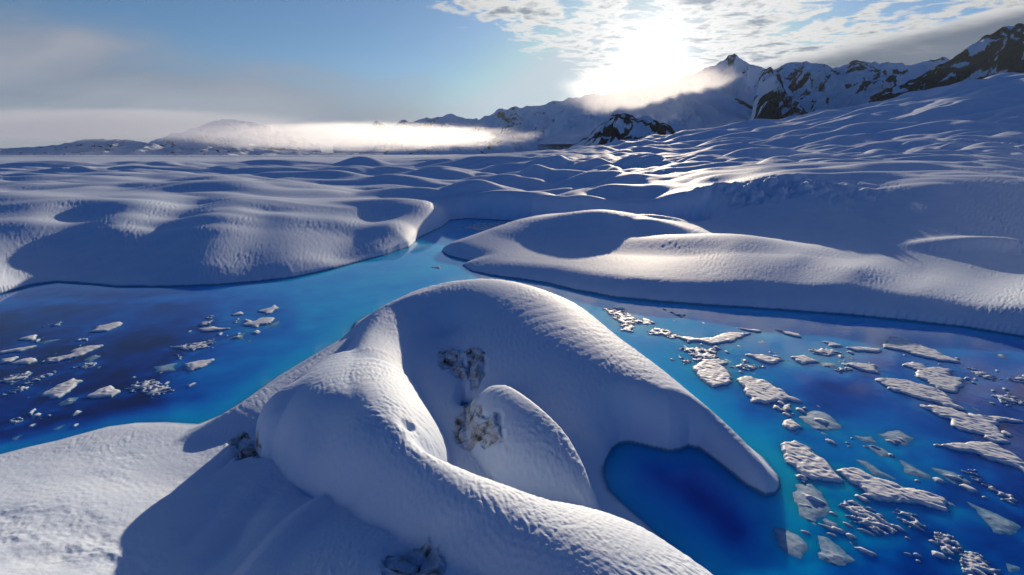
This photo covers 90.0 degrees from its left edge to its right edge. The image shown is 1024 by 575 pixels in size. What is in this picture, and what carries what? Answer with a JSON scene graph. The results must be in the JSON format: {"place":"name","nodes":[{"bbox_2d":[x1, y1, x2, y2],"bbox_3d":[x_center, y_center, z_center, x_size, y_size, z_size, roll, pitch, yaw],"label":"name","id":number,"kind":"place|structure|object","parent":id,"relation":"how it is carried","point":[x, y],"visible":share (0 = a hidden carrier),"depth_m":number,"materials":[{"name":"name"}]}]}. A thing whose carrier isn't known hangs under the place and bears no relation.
{"place":"outdoors","nodes":[
{"label":"outdoors","id":0,"kind":"place"},
{"bbox_2d":[0,138,383,154],"bbox_3d":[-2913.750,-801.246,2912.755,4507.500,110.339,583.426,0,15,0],"label":"mountain","id":1,"kind":"structure","parent":0,"point":[102,146],"depth_m":2880.13,"materials":[{"name":"snow"}]},
{"bbox_2d":[149,118,320,151],"bbox_3d":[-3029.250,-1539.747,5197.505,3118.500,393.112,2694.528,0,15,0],"label":"cloudy peak","id":2,"kind":"structure","parent":0,"point":[239,133],"depth_m":4995.51,"materials":[{"name":"snow"}]},
{"bbox_2d":[0,146,576,293],"bbox_3d":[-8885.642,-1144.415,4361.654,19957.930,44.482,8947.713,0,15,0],"label":"snow field","id":3,"kind":"structure","parent":0,"point":[150,220],"depth_m":131.66,"materials":[{"name":"snow"}]},
{"bbox_2d":[0,279,780,574],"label":"snow mound","id":4,"kind":"object","parent":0,"point":[363,464],"visible":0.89,"depth_m":30.54,"materials":[{"name":"snow"}]},
{"bbox_2d":[223,412,264,460],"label":"dirty ice","id":5,"kind":"structure","parent":4,"relation":"on","point":[243,443],"depth_m":34.74,"materials":[{"name":"ice"}]},
{"bbox_2d":[377,526,455,574],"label":"dirty ice","id":6,"kind":"structure","parent":4,"relation":"on","point":[428,552],"depth_m":22.31,"materials":[{"name":"ice"}]},
{"bbox_2d":[435,345,466,379],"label":"dirty ice","id":7,"kind":"structure","parent":4,"relation":"on","point":[451,359],"depth_m":46.88,"materials":[{"name":"ice"}]},
{"bbox_2d":[461,344,489,389],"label":"dirty ice","id":8,"kind":"structure","parent":4,"relation":"on","point":[476,363],"depth_m":44.89,"materials":[{"name":"ice"}]},
{"bbox_2d":[452,392,507,450],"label":"dirty ice","id":9,"kind":"structure","parent":4,"relation":"on","point":[474,422],"depth_m":35.18,"materials":[{"name":"ice"}]},
{"bbox_2d":[333,93,604,153],"bbox_3d":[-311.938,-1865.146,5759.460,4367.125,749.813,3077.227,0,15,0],"label":"mountain range","id":10,"kind":"structure","parent":0,"point":[511,129],"depth_m":5414.16,"materials":[{"name":"snow"}]},
{"bbox_2d":[0,219,1023,574],"bbox_3d":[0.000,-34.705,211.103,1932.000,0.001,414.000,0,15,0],"label":"lake water","id":11,"kind":"structure","parent":0,"point":[706,511],"depth_m":45.77,"materials":[{"name":"liquid"}]},
{"bbox_2d":[0,356,18,363],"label":"ice floe","id":12,"kind":"object","parent":11,"relation":"on","point":[6,360],"visible":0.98,"depth_m":50.91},
{"bbox_2d":[8,417,22,424],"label":"ice floe","id":13,"kind":"object","parent":11,"relation":"on","point":[13,421],"visible":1,"depth_m":39.45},
{"bbox_2d":[0,372,31,384],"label":"ice floe","id":14,"kind":"object","parent":11,"relation":"on","point":[10,379],"visible":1,"depth_m":46.77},
{"bbox_2d":[0,384,31,396],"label":"ice floe","id":15,"kind":"object","parent":11,"relation":"on","point":[14,390],"visible":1,"depth_m":44.41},
{"bbox_2d":[0,345,35,354],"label":"ice floe","id":16,"kind":"object","parent":11,"relation":"on","point":[15,350],"visible":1,"depth_m":53.37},
{"bbox_2d":[10,358,36,364],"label":"ice floe","id":17,"kind":"object","parent":11,"relation":"on","point":[26,361],"visible":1,"depth_m":50.44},
{"bbox_2d":[18,335,37,340],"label":"ice floe","id":18,"kind":"object","parent":11,"relation":"on","point":[30,338],"visible":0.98,"depth_m":56.75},
{"bbox_2d":[26,409,35,415],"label":"ice floe","id":19,"kind":"object","parent":11,"relation":"on","point":[29,413],"visible":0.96,"depth_m":40.73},
{"bbox_2d":[31,413,41,418],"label":"ice floe","id":20,"kind":"object","parent":11,"relation":"on","point":[36,415],"visible":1,"depth_m":40.23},
{"bbox_2d":[22,371,56,384],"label":"ice floe","id":21,"kind":"object","parent":11,"relation":"on","point":[37,378],"visible":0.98,"depth_m":46.98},
{"bbox_2d":[39,339,59,343],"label":"ice floe","id":22,"kind":"object","parent":11,"relation":"on","point":[47,341],"visible":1,"depth_m":56.12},
{"bbox_2d":[42,322,61,326],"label":"ice floe","id":23,"kind":"object","parent":11,"relation":"on","point":[57,324],"visible":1,"depth_m":61.43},
{"bbox_2d":[40,378,82,398],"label":"ice floe","id":24,"kind":"object","parent":11,"relation":"on","point":[58,391],"visible":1,"depth_m":44.45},
{"bbox_2d":[58,397,78,405],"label":"ice floe","id":25,"kind":"object","parent":11,"relation":"on","point":[68,401],"visible":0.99,"depth_m":42.50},
{"bbox_2d":[45,345,103,362],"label":"ice floe","id":26,"kind":"object","parent":11,"relation":"on","point":[78,352],"visible":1,"depth_m":52.38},
{"bbox_2d":[71,410,81,416],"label":"ice floe","id":27,"kind":"object","parent":11,"relation":"on","point":[75,413],"visible":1,"depth_m":40.59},
{"bbox_2d":[71,362,96,368],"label":"ice floe","id":28,"kind":"object","parent":11,"relation":"on","point":[84,365],"visible":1,"depth_m":49.60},
{"bbox_2d":[84,355,99,362],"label":"ice floe","id":29,"kind":"object","parent":11,"relation":"on","point":[90,359],"visible":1,"depth_m":51.46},
{"bbox_2d":[85,385,120,398],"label":"ice floe","id":30,"kind":"object","parent":11,"relation":"on","point":[110,391],"visible":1,"depth_m":43.80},
{"bbox_2d":[89,322,122,332],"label":"ice floe","id":31,"kind":"object","parent":11,"relation":"on","point":[106,327],"visible":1,"depth_m":60.33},
{"bbox_2d":[123,379,173,398],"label":"ice floe","id":32,"kind":"object","parent":11,"relation":"on","point":[149,387],"visible":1,"depth_m":44.82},
{"bbox_2d":[154,363,176,371],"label":"ice floe","id":33,"kind":"object","parent":11,"relation":"on","point":[166,367],"visible":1,"depth_m":49.22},
{"bbox_2d":[169,339,215,350],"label":"ice floe","id":34,"kind":"object","parent":11,"relation":"on","point":[200,345],"visible":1,"depth_m":54.56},
{"bbox_2d":[184,359,214,371],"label":"ice floe","id":35,"kind":"object","parent":11,"relation":"on","point":[193,366],"visible":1,"depth_m":49.70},
{"bbox_2d":[192,320,212,327],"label":"ice floe","id":36,"kind":"object","parent":11,"relation":"on","point":[204,323],"visible":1,"depth_m":61.90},
{"bbox_2d":[196,326,230,331],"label":"ice floe","id":37,"kind":"object","parent":11,"relation":"on","point":[210,329],"visible":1,"depth_m":59.71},
{"bbox_2d":[230,334,244,339],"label":"ice floe","id":38,"kind":"object","parent":11,"relation":"on","point":[240,336],"visible":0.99,"depth_m":57.38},
{"bbox_2d":[231,312,243,315],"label":"ice floe","id":39,"kind":"object","parent":11,"relation":"on","point":[238,313],"visible":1,"depth_m":65.49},
{"bbox_2d":[242,317,274,327],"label":"ice floe","id":40,"kind":"object","parent":11,"relation":"on","point":[257,323],"visible":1,"depth_m":62.12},
{"bbox_2d":[257,305,278,314],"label":"ice floe","id":41,"kind":"object","parent":11,"relation":"on","point":[266,311],"visible":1,"depth_m":66.86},
{"bbox_2d":[260,321,279,329],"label":"ice floe","id":42,"kind":"object","parent":11,"relation":"on","point":[275,323],"visible":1,"depth_m":61.69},
{"bbox_2d":[464,221,507,230],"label":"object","id":43,"kind":"object","parent":11,"relation":"on","point":[482,226],"visible":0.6,"depth_m":145.47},
{"bbox_2d":[603,308,651,332],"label":"ice floe","id":44,"kind":"object","parent":11,"relation":"on","point":[629,320],"visible":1,"depth_m":63.42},
{"bbox_2d":[647,327,681,338],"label":"ice floe","id":45,"kind":"object","parent":11,"relation":"on","point":[668,333],"visible":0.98,"depth_m":58.47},
{"bbox_2d":[678,355,692,364],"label":"ice floe","id":46,"kind":"object","parent":11,"relation":"on","point":[686,361],"visible":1,"depth_m":50.78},
{"bbox_2d":[679,347,719,361],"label":"ice floe","id":47,"kind":"object","parent":11,"relation":"on","point":[697,353],"visible":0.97,"depth_m":52.69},
{"bbox_2d":[692,359,732,387],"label":"ice floe","id":48,"kind":"object","parent":11,"relation":"on","point":[713,373],"visible":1,"depth_m":47.85,"materials":[{"name":"ice"}]},
{"bbox_2d":[680,332,750,344],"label":"ice floe","id":49,"kind":"object","parent":11,"relation":"on","point":[730,337],"visible":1,"depth_m":56.63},
{"bbox_2d":[730,364,764,370],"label":"ice floe","id":50,"kind":"object","parent":11,"relation":"on","point":[742,366],"visible":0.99,"depth_m":49.35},
{"bbox_2d":[738,328,760,332],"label":"ice floe","id":51,"kind":"object","parent":11,"relation":"on","point":[754,330],"visible":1,"depth_m":59.41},
{"bbox_2d":[745,354,783,364],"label":"ice floe","id":52,"kind":"object","parent":11,"relation":"on","point":[766,359],"visible":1,"depth_m":51.11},
{"bbox_2d":[736,376,803,404],"bbox_3d":[21.983,8.905,44.682,4.647,0.296,6.011,0,15,0],"label":"ice floe","id":53,"kind":"object","parent":11,"relation":"on","point":[762,391],"visible":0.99,"depth_m":43.90,"materials":[{"name":"ice"}]},
{"bbox_2d":[773,405,782,411],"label":"ice floe","id":54,"kind":"object","parent":11,"relation":"on","point":[777,408],"visible":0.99,"depth_m":41.35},
{"bbox_2d":[782,412,791,417],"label":"ice floe","id":55,"kind":"object","parent":11,"relation":"on","point":[787,415],"visible":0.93,"depth_m":40.27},
{"bbox_2d":[783,404,792,411],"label":"ice floe","id":56,"kind":"object","parent":11,"relation":"on","point":[787,407],"visible":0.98,"depth_m":41.35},
{"bbox_2d":[777,330,801,338],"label":"ice floe","id":57,"kind":"object","parent":11,"relation":"on","point":[797,335],"visible":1,"depth_m":58.26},
{"bbox_2d":[774,528,807,558],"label":"ice floe","id":58,"kind":"object","parent":11,"relation":"on","point":[792,544],"visible":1,"depth_m":27.13,"materials":[{"name":"ice"}]},
{"bbox_2d":[782,419,803,430],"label":"ice floe","id":59,"kind":"object","parent":11,"relation":"on","point":[790,424],"visible":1,"depth_m":38.58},
{"bbox_2d":[796,408,806,413],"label":"ice floe","id":60,"kind":"object","parent":11,"relation":"on","point":[801,410],"visible":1,"depth_m":40.98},
{"bbox_2d":[795,474,808,482],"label":"ice floe","id":61,"kind":"object","parent":11,"relation":"on","point":[802,477],"visible":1,"depth_m":32.50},
{"bbox_2d":[790,355,819,364],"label":"ice floe","id":62,"kind":"object","parent":11,"relation":"on","point":[803,360],"visible":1,"depth_m":50.77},
{"bbox_2d":[792,483,830,522],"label":"ice floe","id":63,"kind":"object","parent":11,"relation":"on","point":[811,502],"visible":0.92,"depth_m":30.23,"materials":[{"name":"ice"}]},
{"bbox_2d":[780,440,843,483],"bbox_3d":[19.690,11.622,34.325,3.112,0.297,5.239,0,15,0],"label":"ice floe","id":64,"kind":"object","parent":11,"relation":"on","point":[804,460],"visible":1,"depth_m":33.89,"materials":[{"name":"ice"}]},
{"bbox_2d":[799,411,841,430],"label":"ice floe","id":65,"kind":"object","parent":11,"relation":"on","point":[818,420],"visible":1,"depth_m":39.39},
{"bbox_2d":[808,348,841,355],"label":"ice floe","id":66,"kind":"object","parent":11,"relation":"on","point":[826,352],"visible":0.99,"depth_m":53.03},
{"bbox_2d":[818,523,835,531],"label":"ice floe","id":67,"kind":"object","parent":11,"relation":"on","point":[828,528],"visible":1,"depth_m":28.19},
{"bbox_2d":[820,362,836,367],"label":"ice floe","id":68,"kind":"object","parent":11,"relation":"on","point":[830,365],"visible":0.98,"depth_m":49.98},
{"bbox_2d":[823,518,837,526],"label":"ice floe","id":69,"kind":"object","parent":11,"relation":"on","point":[830,523],"visible":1,"depth_m":28.58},
{"bbox_2d":[825,439,836,444],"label":"ice floe","id":70,"kind":"object","parent":11,"relation":"on","point":[832,442],"visible":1,"depth_m":36.52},
{"bbox_2d":[822,341,841,346],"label":"ice floe","id":71,"kind":"object","parent":11,"relation":"on","point":[831,344],"visible":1,"depth_m":54.94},
{"bbox_2d":[818,536,854,565],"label":"ice floe","id":72,"kind":"object","parent":11,"relation":"on","point":[832,552],"visible":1,"depth_m":26.38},
{"bbox_2d":[831,526,845,533],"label":"ice floe","id":73,"kind":"object","parent":11,"relation":"on","point":[838,530],"visible":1,"depth_m":27.95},
{"bbox_2d":[835,367,852,373],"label":"ice floe","id":74,"kind":"object","parent":11,"relation":"on","point":[846,369],"visible":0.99,"depth_m":48.72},
{"bbox_2d":[843,522,853,528],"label":"ice floe","id":75,"kind":"object","parent":11,"relation":"on","point":[848,525],"visible":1,"depth_m":28.36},
{"bbox_2d":[845,533,857,539],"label":"ice floe","id":76,"kind":"object","parent":11,"relation":"on","point":[850,536],"visible":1,"depth_m":27.50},
{"bbox_2d":[854,494,869,502],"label":"ice floe","id":77,"kind":"object","parent":11,"relation":"on","point":[862,499],"visible":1,"depth_m":30.50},
{"bbox_2d":[847,363,879,373],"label":"ice floe","id":78,"kind":"object","parent":11,"relation":"on","point":[869,368],"visible":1,"depth_m":49.16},
{"bbox_2d":[845,347,881,352],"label":"ice floe","id":79,"kind":"object","parent":11,"relation":"on","point":[866,349],"visible":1,"depth_m":53.49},
{"bbox_2d":[854,435,876,442],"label":"ice floe","id":80,"kind":"object","parent":11,"relation":"on","point":[868,439],"visible":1,"depth_m":36.96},
{"bbox_2d":[854,547,877,557],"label":"ice floe","id":81,"kind":"object","parent":11,"relation":"on","point":[867,552],"visible":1,"depth_m":26.44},
{"bbox_2d":[857,528,875,536],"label":"ice floe","id":82,"kind":"object","parent":11,"relation":"on","point":[865,531],"visible":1,"depth_m":27.89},
{"bbox_2d":[838,500,898,535],"bbox_3d":[20.055,13.036,29.070,2.294,0.268,3.132,0,15,0],"label":"ice floe","id":83,"kind":"object","parent":11,"relation":"on","point":[873,522],"visible":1,"depth_m":28.78,"materials":[{"name":"ice"}]},
{"bbox_2d":[857,460,895,479],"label":"ice floe","id":84,"kind":"object","parent":11,"relation":"on","point":[872,469],"visible":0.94,"depth_m":33.36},
{"bbox_2d":[867,445,888,456],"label":"ice floe","id":85,"kind":"object","parent":11,"relation":"on","point":[882,452],"visible":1,"depth_m":35.44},
{"bbox_2d":[885,439,898,445],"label":"ice floe","id":86,"kind":"object","parent":11,"relation":"on","point":[892,442],"visible":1,"depth_m":36.49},
{"bbox_2d":[836,468,948,511],"bbox_3d":[23.057,12.462,31.129,6.228,0.294,3.407,12,19,39],"label":"ice floe","id":87,"kind":"object","parent":11,"relation":"on","point":[878,489],"visible":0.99,"depth_m":30.95,"materials":[{"name":"ice"}]},
{"bbox_2d":[878,430,913,445],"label":"ice floe","id":88,"kind":"object","parent":11,"relation":"on","point":[892,435],"visible":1,"depth_m":37.28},
{"bbox_2d":[891,524,907,532],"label":"ice floe","id":89,"kind":"object","parent":11,"relation":"on","point":[899,528],"visible":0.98,"depth_m":28.11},
{"bbox_2d":[893,509,926,531],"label":"ice floe","id":90,"kind":"object","parent":11,"relation":"on","point":[915,523],"visible":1,"depth_m":28.65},
{"bbox_2d":[900,460,929,478],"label":"ice floe","id":91,"kind":"object","parent":11,"relation":"on","point":[910,470],"visible":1,"depth_m":33.20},
{"bbox_2d":[875,377,965,410],"bbox_3d":[35.300,8.987,44.367,4.238,0.297,6.937,-14,20,-42],"label":"ice floe","id":92,"kind":"object","parent":11,"relation":"on","point":[922,392],"visible":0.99,"depth_m":44.16,"materials":[{"name":"ice"}]},
{"bbox_2d":[882,336,960,363],"bbox_3d":[41.837,6.449,54.050,5.442,0.294,8.063,0,15,0],"label":"ice floe","id":93,"kind":"object","parent":11,"relation":"on","point":[895,343],"visible":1,"depth_m":53.51,"materials":[{"name":"ice"}]},
{"bbox_2d":[928,540,940,545],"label":"ice floe","id":94,"kind":"object","parent":11,"relation":"on","point":[933,542],"visible":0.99,"depth_m":27.11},
{"bbox_2d":[902,362,970,393],"bbox_3d":[39.661,8.205,47.345,5.164,0.298,7.302,0,15,0],"label":"ice floe","id":95,"kind":"object","parent":11,"relation":"on","point":[940,378],"visible":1,"depth_m":46.81,"materials":[{"name":"ice"}]},
{"bbox_2d":[931,550,946,559],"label":"ice floe","id":96,"kind":"object","parent":11,"relation":"on","point":[938,555],"visible":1,"depth_m":26.24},
{"bbox_2d":[933,477,946,483],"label":"ice floe","id":97,"kind":"object","parent":11,"relation":"on","point":[938,480],"visible":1,"depth_m":32.16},
{"bbox_2d":[934,532,961,561],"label":"ice floe","id":98,"kind":"object","parent":11,"relation":"on","point":[943,540],"visible":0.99,"depth_m":27.06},
{"bbox_2d":[932,468,970,483],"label":"ice floe","id":99,"kind":"object","parent":11,"relation":"on","point":[953,477],"visible":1,"depth_m":32.58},
{"bbox_2d":[912,405,1023,443],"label":"ice floe","id":100,"kind":"object","parent":11,"relation":"on","point":[986,427],"visible":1,"depth_m":39.14,"materials":[{"name":"ice"}]},
{"bbox_2d":[959,484,977,493],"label":"ice floe","id":101,"kind":"object","parent":11,"relation":"on","point":[970,489],"visible":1,"depth_m":31.38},
{"bbox_2d":[961,469,981,481],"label":"ice floe","id":102,"kind":"object","parent":11,"relation":"on","point":[976,479],"visible":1,"depth_m":32.88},
{"bbox_2d":[933,441,1023,472],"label":"ice floe","id":103,"kind":"object","parent":11,"relation":"on","point":[991,451],"visible":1,"depth_m":35.23,"materials":[{"name":"ice"}]},
{"bbox_2d":[958,550,1000,574],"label":"ice floe","id":104,"kind":"object","parent":11,"relation":"on","point":[973,563],"visible":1,"depth_m":25.58,"materials":[{"name":"ice"}]},
{"bbox_2d":[967,367,996,380],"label":"ice floe","id":105,"kind":"object","parent":11,"relation":"on","point":[985,375],"visible":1,"depth_m":47.42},
{"bbox_2d":[967,502,1020,534],"bbox_3d":[27.266,13.058,29.008,2.965,0.106,3.730,0,15,0],"label":"ice floe","id":106,"kind":"object","parent":11,"relation":"on","point":[997,523],"visible":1,"depth_m":28.60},
{"bbox_2d":[980,483,1019,507],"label":"ice floe","id":107,"kind":"object","parent":11,"relation":"on","point":[1010,498],"visible":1,"depth_m":30.80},
{"bbox_2d":[997,354,1006,358],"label":"ice floe","id":108,"kind":"object","parent":11,"relation":"on","point":[1002,356],"visible":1,"depth_m":51.99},
{"bbox_2d":[1000,430,1013,437],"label":"ice floe","id":109,"kind":"object","parent":11,"relation":"on","point":[1006,433],"visible":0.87,"depth_m":37.52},
{"bbox_2d":[991,394,1023,406],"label":"ice floe","id":110,"kind":"object","parent":11,"relation":"on","point":[1008,398],"visible":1,"depth_m":42.71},
{"bbox_2d":[1006,563,1019,571],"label":"ice floe","id":111,"kind":"object","parent":11,"relation":"on","point":[1012,568],"visible":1,"depth_m":25.48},
{"bbox_2d":[1007,375,1023,382],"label":"ice floe","id":112,"kind":"object","parent":11,"relation":"on","point":[1021,378],"visible":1,"depth_m":46.70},
{"bbox_2d":[0,0,1023,152],"label":"sky","id":113,"kind":"structure","parent":0,"point":[323,72],"materials":[{"name":"blue"}]},
{"bbox_2d":[561,113,674,149],"bbox_3d":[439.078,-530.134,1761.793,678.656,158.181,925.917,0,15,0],"label":"rock outcrop","id":114,"kind":"object","parent":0,"point":[621,126],"visible":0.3,"depth_m":1751.28,"materials":[{"name":"rock"},{"name":"snow"}]},
{"bbox_2d":[538,86,752,146],"bbox_3d":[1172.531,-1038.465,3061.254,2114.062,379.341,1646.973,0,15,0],"label":"rocky ridge","id":115,"kind":"structure","parent":0,"point":[677,109],"depth_m":3020.09,"materials":[{"name":"snow"}]},
{"bbox_2d":[544,54,764,146],"bbox_3d":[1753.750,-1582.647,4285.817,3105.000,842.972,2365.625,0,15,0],"label":"snow peak","id":116,"kind":"structure","parent":0,"point":[735,75],"depth_m":4417.70,"materials":[{"name":"snow"}]},
{"bbox_2d":[441,195,1023,337],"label":"snow spit","id":117,"kind":"structure","parent":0,"point":[956,261],"depth_m":87.51,"materials":[{"name":"snow"}]},
{"bbox_2d":[750,67,807,119],"bbox_3d":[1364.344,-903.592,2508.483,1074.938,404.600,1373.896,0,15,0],"label":"rock horn","id":118,"kind":"object","parent":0,"point":[774,98],"visible":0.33,"depth_m":2423.96,"materials":[{"name":"rock"},{"name":"snow"}]},
{"bbox_2d":[575,72,1023,222],"bbox_3d":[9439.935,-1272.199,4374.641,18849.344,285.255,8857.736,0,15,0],"label":"glacier","id":119,"kind":"object","parent":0,"point":[964,138],"visible":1,"depth_m":252.88,"materials":[{"name":"snow"}]},
{"bbox_2d":[750,57,950,112],"bbox_3d":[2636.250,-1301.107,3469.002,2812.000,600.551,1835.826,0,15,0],"label":"distant ridge","id":120,"kind":"structure","parent":0,"point":[812,87],"depth_m":3339.12,"materials":[{"name":"snow"}]},
{"bbox_2d":[868,23,1023,102],"bbox_3d":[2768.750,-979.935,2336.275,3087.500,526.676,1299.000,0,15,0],"label":"dark mountain","id":121,"kind":"structure","parent":0,"point":[1000,51],"depth_m":2380.55,"materials":[{"name":"stone"}]}
]}

